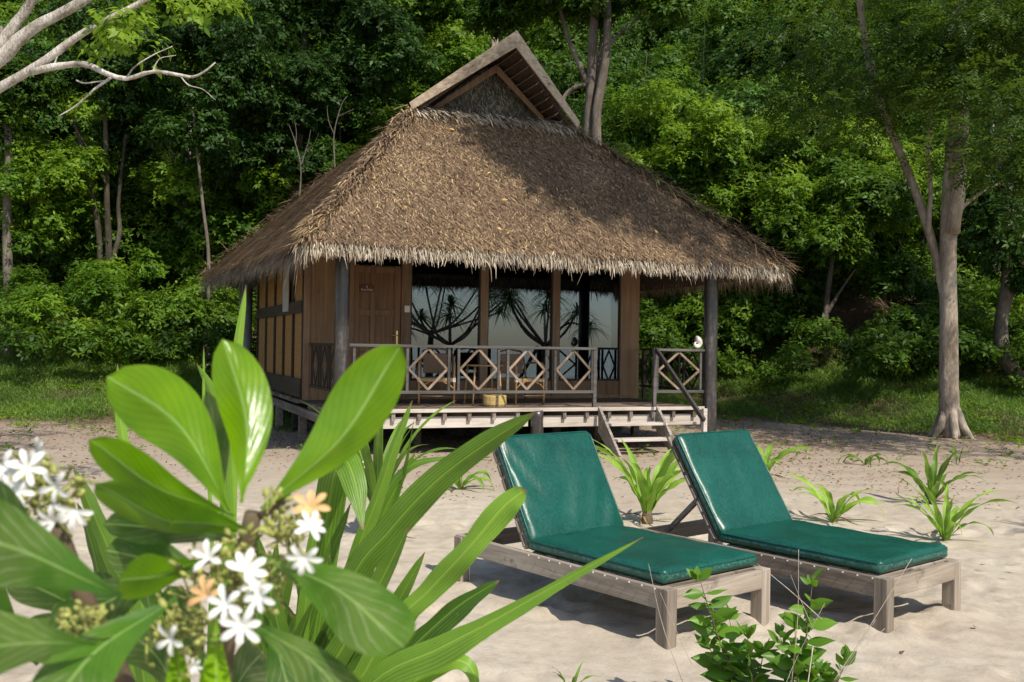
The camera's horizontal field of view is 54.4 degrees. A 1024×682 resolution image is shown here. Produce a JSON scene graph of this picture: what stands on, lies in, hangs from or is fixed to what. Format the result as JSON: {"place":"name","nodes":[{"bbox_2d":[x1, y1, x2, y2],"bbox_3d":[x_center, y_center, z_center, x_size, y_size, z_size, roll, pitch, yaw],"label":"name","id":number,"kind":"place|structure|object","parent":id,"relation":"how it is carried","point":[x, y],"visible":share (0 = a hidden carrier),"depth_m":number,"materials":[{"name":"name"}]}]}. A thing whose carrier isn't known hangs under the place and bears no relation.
{"place":"outdoors","nodes":[
{"label":"outdoors","id":0,"kind":"place"},
{"bbox_2d":[0,30,1023,681],"bbox_3d":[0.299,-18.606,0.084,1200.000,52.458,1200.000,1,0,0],"label":"sand ground","id":1,"kind":"structure","parent":0,"point":[566,630],"depth_m":8.34,"materials":[{"name":"beige sand"}]},
{"bbox_2d":[0,14,76,354],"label":"vine hung tree","id":2,"kind":"object","parent":1,"relation":"on","point":[25,93],"visible":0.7,"depth_m":25.89,"materials":[{"name":"green plant"}]},
{"bbox_2d":[16,0,192,268],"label":"twin trunk tree","id":3,"kind":"object","parent":1,"relation":"on","point":[140,106],"visible":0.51,"depth_m":26.77,"materials":[{"name":"green plant"}]},
{"bbox_2d":[0,0,252,116],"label":"white barked tree","id":4,"kind":"object","parent":1,"relation":"on","point":[13,41],"visible":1,"depth_m":8.29,"materials":[{"name":"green plant"}]},
{"bbox_2d":[103,0,253,244],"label":"bright leaved tree","id":5,"kind":"object","parent":1,"relation":"on","point":[161,7],"visible":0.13,"depth_m":29.15,"materials":[{"name":"green plant"}]},
{"bbox_2d":[118,8,289,364],"bbox_3d":[-7.989,-3.701,25.460,4.423,9.433,2.871,1,0,0],"label":"slender tree","id":6,"kind":"object","parent":1,"relation":"on","point":[235,61],"visible":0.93,"depth_m":25.06,"materials":[{"name":"green plant"}]},
{"bbox_2d":[0,339,415,681],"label":"flowering beach shrub","id":7,"kind":"object","parent":1,"relation":"on","point":[86,629],"visible":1,"depth_m":0.65,"materials":[{"name":"green plant"}]},
{"bbox_2d":[180,0,450,202],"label":"dark crown tree","id":8,"kind":"object","parent":1,"relation":"on","point":[332,74],"visible":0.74,"depth_m":27.22,"materials":[{"name":"green plant"}]},
{"bbox_2d":[289,96,353,199],"bbox_3d":[-4.926,-2.680,25.480,1.627,7.240,0.167,1,0,-12],"label":"bare branch tree","id":9,"kind":"object","parent":1,"relation":"on","point":[300,162],"visible":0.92,"depth_m":25.40,"materials":[{"name":"grey plant"}]},
{"bbox_2d":[73,286,642,681],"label":"tall strap leaf plant","id":10,"kind":"object","parent":1,"relation":"on","point":[437,646],"visible":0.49,"depth_m":2.03,"materials":[{"name":"green plant"}]},
{"bbox_2d":[304,400,455,537],"bbox_3d":[-1.091,1.057,8.217,1.231,1.267,1.176,1,0,-26],"label":"strap leaf plant","id":11,"kind":"object","parent":1,"relation":"on","point":[372,468],"visible":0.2,"depth_m":8.12,"materials":[{"name":"green plant"}]},
{"bbox_2d":[376,0,494,105],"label":"light leaved tree","id":12,"kind":"object","parent":1,"relation":"on","point":[432,14],"visible":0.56,"depth_m":30.29,"materials":[{"name":"green plant"}]},
{"bbox_2d":[454,470,493,490],"bbox_3d":[-0.561,1.575,11.129,0.659,0.322,0.779,1,0,20],"label":"strap leaf plant","id":13,"kind":"object","parent":1,"relation":"on","point":[458,483],"visible":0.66,"depth_m":11.13,"materials":[{"name":"green plant"}]},
{"bbox_2d":[0,0,986,155],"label":"bright forest foliage","id":14,"kind":"object","parent":1,"relation":"on","point":[535,50],"depth_m":40.71,"materials":[{"name":"green plant"}]},
{"bbox_2d":[491,27,498,45],"bbox_3d":[-1.111,-7.133,32.804,2.762,11.273,2.748,1,0,0],"label":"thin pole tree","id":15,"kind":"object","parent":1,"relation":"on","point":[493,43],"visible":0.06,"depth_m":32.94,"materials":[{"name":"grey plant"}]},
{"bbox_2d":[196,30,800,456],"bbox_3d":[-1.200,-1.499,19.274,9.133,6.777,11.765,1,0,-22],"label":"beach hut","id":16,"kind":"object","parent":1,"relation":"on","point":[486,206],"visible":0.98,"depth_m":16.16,"materials":[{"name":"brown plant"}]},
{"bbox_2d":[353,264,400,359],"bbox_3d":[-2.242,-0.151,16.567,0.800,2.220,0.118,1,0,-22],"label":"door","id":17,"kind":"structure","parent":16,"relation":"in","point":[377,289],"depth_m":16.59,"materials":[{"name":"brown wood"}]},
{"bbox_2d":[417,348,455,405],"bbox_3d":[-1.178,0.544,15.599,0.584,0.898,0.641,1,0,-4],"label":"rattan armchair","id":18,"kind":"object","parent":16,"relation":"on","point":[431,364],"visible":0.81,"depth_m":15.81,"materials":[{"name":"brown wicker"}]},
{"bbox_2d":[410,259,479,380],"bbox_3d":[-1.147,-0.346,17.059,1.246,2.050,0.035,1,0,-22],"label":"window","id":19,"kind":"structure","parent":16,"relation":"in","point":[445,301],"depth_m":17.06,"materials":[{"name":"clear glass"}]},
{"bbox_2d":[463,364,502,405],"bbox_3d":[-0.455,0.688,15.628,0.520,0.634,0.427,1,0,-22],"label":"bamboo side table","id":20,"kind":"object","parent":16,"relation":"on","point":[480,365],"visible":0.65,"depth_m":15.51,"materials":[{"name":"wood"}]},
{"bbox_2d":[482,394,506,406],"bbox_3d":[-0.270,0.920,15.380,0.367,0.170,0.368,1,0,-22],"label":"woven basket","id":21,"kind":"object","parent":16,"relation":"on","point":[492,400],"visible":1,"depth_m":15.23,"materials":[{"name":"yellow wicker"}]},
{"bbox_2d":[487,263,551,380],"bbox_3d":[0.132,-0.323,17.576,1.226,2.050,0.035,1,0,-22],"label":"window","id":22,"kind":"structure","parent":16,"relation":"in","point":[520,300],"depth_m":17.58,"materials":[{"name":"clear glass"}]},
{"bbox_2d":[498,349,544,404],"bbox_3d":[0.125,0.567,16.127,0.584,0.898,0.641,1,0,-34],"label":"rattan armchair","id":23,"kind":"object","parent":16,"relation":"on","point":[517,368],"visible":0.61,"depth_m":16.21,"materials":[{"name":"brown wicker"}]},
{"bbox_2d":[559,267,619,380],"bbox_3d":[1.402,-0.300,18.089,1.226,2.050,0.035,1,0,-22],"label":"window","id":24,"kind":"structure","parent":16,"relation":"in","point":[590,306],"depth_m":18.09,"materials":[{"name":"clear glass"}]},
{"bbox_2d":[693,336,702,347],"bbox_3d":[3.034,0.029,16.228,0.162,0.192,0.108,33,-12,-19],"label":"seashell","id":25,"kind":"object","parent":16,"relation":"on","point":[698,340],"visible":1,"depth_m":16.20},
{"bbox_2d":[0,0,1017,367],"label":"forest","id":26,"kind":"object","parent":1,"relation":"on","point":[556,37],"depth_m":38.49,"materials":[{"name":"green plant"}]},
{"bbox_2d":[20,421,997,519],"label":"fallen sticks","id":27,"kind":"object","parent":1,"relation":"on","point":[655,456],"visible":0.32,"depth_m":16.18,"materials":[{"name":"brown wood"}]},
{"bbox_2d":[0,179,1023,394],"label":"undergrowth","id":28,"kind":"object","parent":1,"relation":"on","point":[177,309],"visible":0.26,"depth_m":24.62,"materials":[{"name":"green plant"}]},
{"bbox_2d":[0,35,1023,377],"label":"sunlit creepers","id":29,"kind":"object","parent":1,"relation":"on","point":[36,179],"visible":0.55,"depth_m":26.73,"materials":[{"name":"green plant"}]},
{"bbox_2d":[0,78,1023,347],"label":"tall undergrowth","id":30,"kind":"object","parent":1,"relation":"on","point":[140,212],"visible":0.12,"depth_m":28.20,"materials":[{"name":"green plant"}]},
{"bbox_2d":[0,0,1023,307],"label":"dark forest foliage","id":31,"kind":"object","parent":1,"relation":"on","point":[736,94],"visible":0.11,"depth_m":35.52,"materials":[{"name":"green plant"}]},
{"bbox_2d":[0,369,1023,466],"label":"ground cover","id":32,"kind":"object","parent":1,"relation":"on","point":[798,421],"visible":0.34,"depth_m":19.70,"materials":[{"name":"green plant"}]},
{"bbox_2d":[0,371,1023,653],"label":"fallen leaves","id":33,"kind":"object","parent":1,"relation":"on","point":[946,443],"visible":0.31,"depth_m":16.46,"materials":[{"name":"brown plant"}]},
{"bbox_2d":[499,8,638,53],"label":"distant forest","id":34,"kind":"object","parent":1,"relation":"on","point":[580,32],"depth_m":54.23,"materials":[{"name":"green plant"}]},
{"bbox_2d":[554,662,597,681],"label":"strap leaf plant","id":35,"kind":"object","parent":1,"relation":"on","point":[574,678],"visible":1,"depth_m":4.66,"materials":[{"name":"green plant"}]},
{"bbox_2d":[461,0,713,147],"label":"multi trunk tree","id":36,"kind":"object","parent":1,"relation":"on","point":[492,15],"visible":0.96,"depth_m":24.91,"materials":[{"name":"green plant"}]},
{"bbox_2d":[454,431,769,649],"bbox_3d":[0.565,1.172,6.301,0.904,1.092,1.918,1,0,-39],"label":"sun lounger","id":37,"kind":"object","parent":1,"relation":"on","point":[568,518],"visible":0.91,"depth_m":6.16,"materials":[{"name":"teal leather"}]},
{"bbox_2d":[593,438,685,526],"bbox_3d":[1.241,1.304,9.162,1.249,0.856,1.088,1,0,0],"label":"strap leaf plant","id":38,"kind":"object","parent":1,"relation":"on","point":[648,493],"visible":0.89,"depth_m":9.14,"materials":[{"name":"green plant"}]},
{"bbox_2d":[601,75,826,371],"bbox_3d":[5.654,-3.252,28.934,6.678,8.966,4.455,1,0,0],"label":"sunlit tree","id":39,"kind":"object","parent":1,"relation":"on","point":[760,153],"visible":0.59,"depth_m":27.94,"materials":[{"name":"green plant"}]},
{"bbox_2d":[682,566,784,681],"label":"leafy shrub","id":40,"kind":"object","parent":1,"relation":"on","point":[739,663],"visible":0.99,"depth_m":4.38,"materials":[{"name":"green plant"}]},
{"bbox_2d":[748,217,752,242],"bbox_3d":[7.283,-2.423,30.503,0.258,3.093,0.196,1,0,0],"label":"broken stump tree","id":41,"kind":"object","parent":1,"relation":"on","point":[751,232],"visible":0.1,"depth_m":30.45,"materials":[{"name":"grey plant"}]},
{"bbox_2d":[648,549,911,681],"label":"dry twigs","id":42,"kind":"object","parent":1,"relation":"on","point":[798,597],"visible":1,"depth_m":4.12,"materials":[{"name":"brown wood"}]},
{"bbox_2d":[757,443,813,478],"bbox_3d":[3.142,1.484,12.327,1.010,0.486,0.876,1,0,-18],"label":"strap leaf plant","id":43,"kind":"object","parent":1,"relation":"on","point":[768,452],"visible":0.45,"depth_m":12.30,"materials":[{"name":"green plant"}]},
{"bbox_2d":[640,429,960,632],"bbox_3d":[1.836,1.194,6.620,0.874,1.091,1.918,1,0,-40],"label":"sun lounger","id":44,"kind":"object","parent":1,"relation":"on","point":[738,502],"visible":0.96,"depth_m":6.43,"materials":[{"name":"teal leather"}]},
{"bbox_2d":[593,0,1023,439],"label":"pale trunk tree","id":45,"kind":"object","parent":1,"relation":"on","point":[961,44],"visible":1,"depth_m":17.81,"materials":[{"name":"green plant"}]},
{"bbox_2d":[761,568,857,681],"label":"leafy shrub","id":46,"kind":"object","parent":1,"relation":"on","point":[781,665],"visible":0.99,"depth_m":4.22,"materials":[{"name":"green plant"}]},
{"bbox_2d":[745,147,917,358],"bbox_3d":[8.432,-2.345,26.686,4.425,6.016,4.057,1,0,0],"label":"forked small tree","id":47,"kind":"object","parent":1,"relation":"on","point":[831,232],"visible":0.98,"depth_m":25.87,"materials":[{"name":"green plant"}]},
{"bbox_2d":[787,474,887,524],"bbox_3d":[3.057,1.501,9.508,0.897,0.424,0.950,1,0,-39],"label":"strap leaf plant","id":48,"kind":"object","parent":1,"relation":"on","point":[833,513],"visible":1,"depth_m":9.38,"materials":[{"name":"green plant"}]},
{"bbox_2d":[838,453,888,466],"bbox_3d":[5.006,1.722,14.145,0.714,0.296,0.598,1,0,0],"label":"strap leaf plant","id":49,"kind":"object","parent":1,"relation":"on","point":[869,459],"visible":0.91,"depth_m":14.17,"materials":[{"name":"green plant"}]},
{"bbox_2d":[810,112,1021,288],"bbox_3d":[11.565,-3.531,28.242,6.286,5.732,3.426,1,0,0],"label":"pale forked tree","id":50,"kind":"object","parent":1,"relation":"on","point":[884,151],"visible":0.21,"depth_m":27.53,"materials":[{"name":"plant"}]},
{"bbox_2d":[885,443,987,504],"bbox_3d":[4.566,1.425,10.587,0.986,0.636,1.107,1,0,0],"label":"strap leaf plant","id":51,"kind":"object","parent":1,"relation":"on","point":[935,480],"visible":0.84,"depth_m":10.57,"materials":[{"name":"green plant"}]},
{"bbox_2d":[885,478,1021,540],"bbox_3d":[3.747,1.441,8.517,1.004,0.558,0.789,1,0,0],"label":"strap leaf plant","id":52,"kind":"object","parent":1,"relation":"on","point":[945,525],"visible":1,"depth_m":8.51,"materials":[{"name":"green plant"}]},
{"bbox_2d":[950,442,966,464],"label":"strap leaf plant","id":53,"kind":"object","parent":1,"relation":"on","point":[955,455],"visible":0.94,"depth_m":14.38,"materials":[{"name":"green plant"}]},
{"bbox_2d":[957,44,1023,392],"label":"leaning tree","id":54,"kind":"object","parent":1,"relation":"on","point":[981,227],"visible":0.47,"depth_m":22.78,"materials":[{"name":"green plant"}]},
{"bbox_2d":[0,311,1023,436],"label":"grass","id":55,"kind":"structure","parent":0,"point":[180,368],"depth_m":23.25,"materials":[{"name":"green plant"}]}
]}

